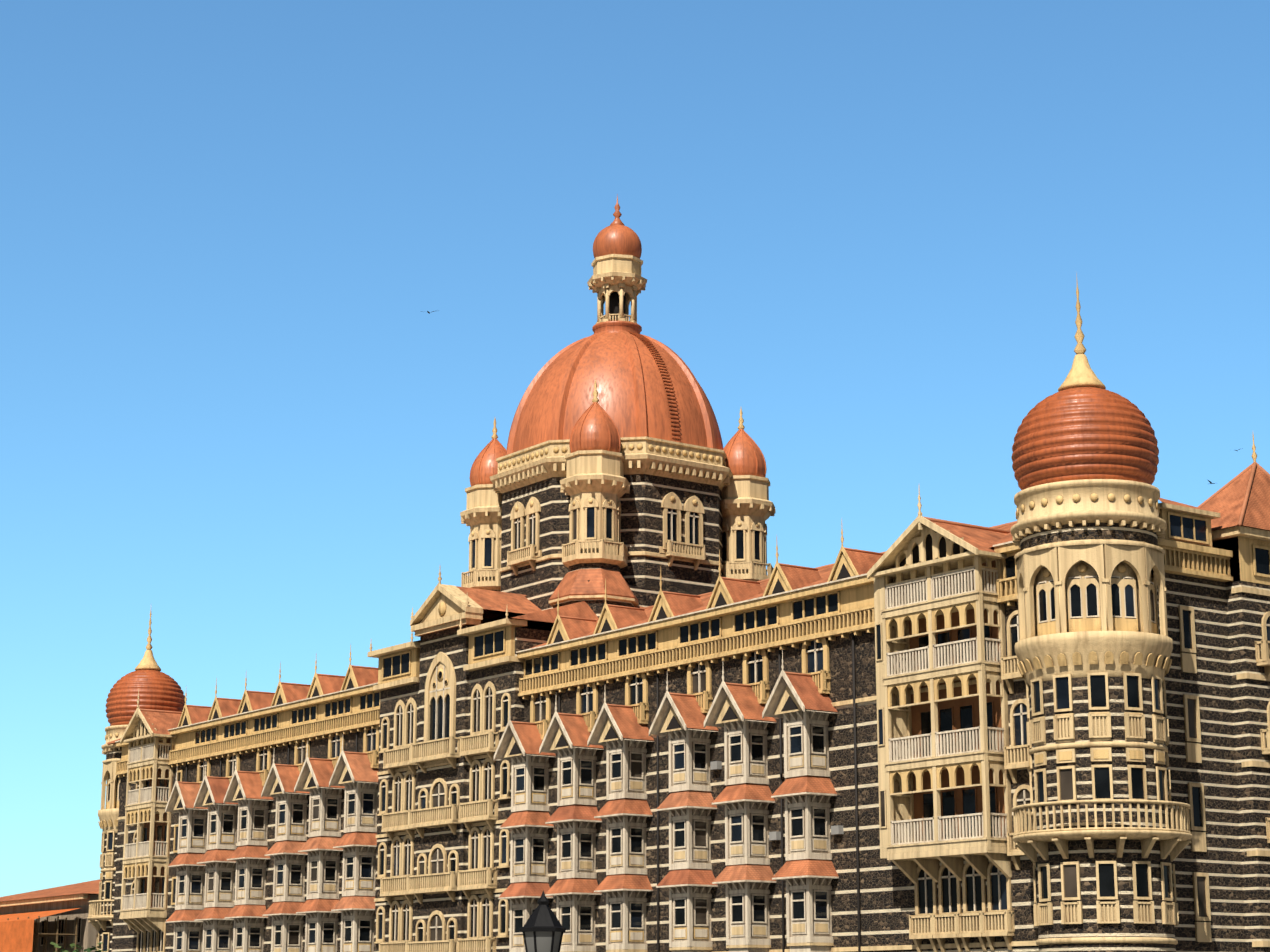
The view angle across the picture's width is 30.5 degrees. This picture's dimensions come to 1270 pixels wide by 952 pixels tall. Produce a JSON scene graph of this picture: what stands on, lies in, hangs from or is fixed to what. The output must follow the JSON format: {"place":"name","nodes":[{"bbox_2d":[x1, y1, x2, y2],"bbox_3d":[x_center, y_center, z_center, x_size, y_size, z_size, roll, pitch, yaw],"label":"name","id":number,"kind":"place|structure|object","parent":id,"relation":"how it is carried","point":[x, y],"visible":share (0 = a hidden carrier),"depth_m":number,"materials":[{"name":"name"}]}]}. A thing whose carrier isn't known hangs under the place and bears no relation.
{"place":"outdoors","nodes":[
{"label":"outdoors","id":0,"kind":"place"},
{"bbox_2d":[0,879,100,951],"bbox_3d":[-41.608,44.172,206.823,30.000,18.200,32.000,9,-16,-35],"label":"neighbour building","id":1,"kind":"structure","parent":0,"point":[80,896],"depth_m":192.98,"materials":[{"name":"paint"}]},
{"bbox_2d":[107,645,379,951],"bbox_3d":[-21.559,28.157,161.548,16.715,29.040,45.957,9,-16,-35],"label":"front wing","id":2,"kind":"structure","parent":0,"point":[247,822],"depth_m":156.20,"materials":[{"name":"beige stone"}]},
{"bbox_2d":[0,0,1269,896],"label":"sky","id":3,"kind":"structure","parent":0,"point":[233,413],"materials":[{"name":"blue"}]},
{"label":"ground","id":4,"kind":"structure","parent":0,"visible":0},
{"bbox_2d":[0,908,78,951],"bbox_3d":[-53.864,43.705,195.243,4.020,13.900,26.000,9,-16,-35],"label":"building","id":5,"kind":"structure","parent":4,"relation":"on","point":[17,934],"depth_m":188.37,"materials":[{"name":"orange paint"}]},
{"bbox_2d":[50,942,105,951],"bbox_3d":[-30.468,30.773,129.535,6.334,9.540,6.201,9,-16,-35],"label":"foliage","id":6,"kind":"object","parent":4,"relation":"on","point":[75,950],"visible":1,"depth_m":129.92,"materials":[{"name":"green plant"}]},
{"bbox_2d":[87,611,184,951],"bbox_3d":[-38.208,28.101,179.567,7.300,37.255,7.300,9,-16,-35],"label":"corner tower","id":7,"kind":"structure","parent":4,"relation":"on","point":[152,684],"depth_m":179.04,"materials":[{"name":"stone"}]},
{"bbox_2d":[367,569,643,951],"bbox_3d":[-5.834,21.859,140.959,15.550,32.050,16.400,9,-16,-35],"label":"block","id":8,"kind":"structure","parent":4,"relation":"on","point":[447,686],"depth_m":136.98,"materials":[{"name":"stone"}]},
{"bbox_2d":[460,194,775,630],"bbox_3d":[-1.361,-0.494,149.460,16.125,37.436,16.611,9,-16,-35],"label":"great dome","id":9,"kind":"structure","parent":8,"relation":"on","point":[621,470],"depth_m":144.31,"materials":[{"name":"stone"}]},
{"bbox_2d":[520,890,565,951],"bbox_3d":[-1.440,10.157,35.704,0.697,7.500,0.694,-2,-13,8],"label":"street lamp","id":10,"kind":"object","parent":4,"relation":"on","point":[542,929],"visible":1,"depth_m":36.23,"materials":[{"name":"metal"}]},
{"bbox_2d":[494,488,1038,951],"bbox_3d":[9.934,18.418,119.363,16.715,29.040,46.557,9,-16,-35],"label":"front wing","id":11,"kind":"structure","parent":4,"relation":"on","point":[802,758],"depth_m":112.07,"materials":[{"name":"beige stone"}]},
{"bbox_2d":[1010,282,1191,951],"bbox_3d":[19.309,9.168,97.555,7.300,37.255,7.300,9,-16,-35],"label":"corner tower","id":12,"kind":"structure","parent":4,"relation":"on","point":[1104,844],"depth_m":95.58,"materials":[{"name":"stone"}]},
{"bbox_2d":[1157,434,1269,951],"bbox_3d":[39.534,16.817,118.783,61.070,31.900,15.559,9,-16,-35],"label":"side facade","id":13,"kind":"structure","parent":4,"relation":"on","point":[1215,546],"depth_m":101.62,"materials":[{"name":"stone"}]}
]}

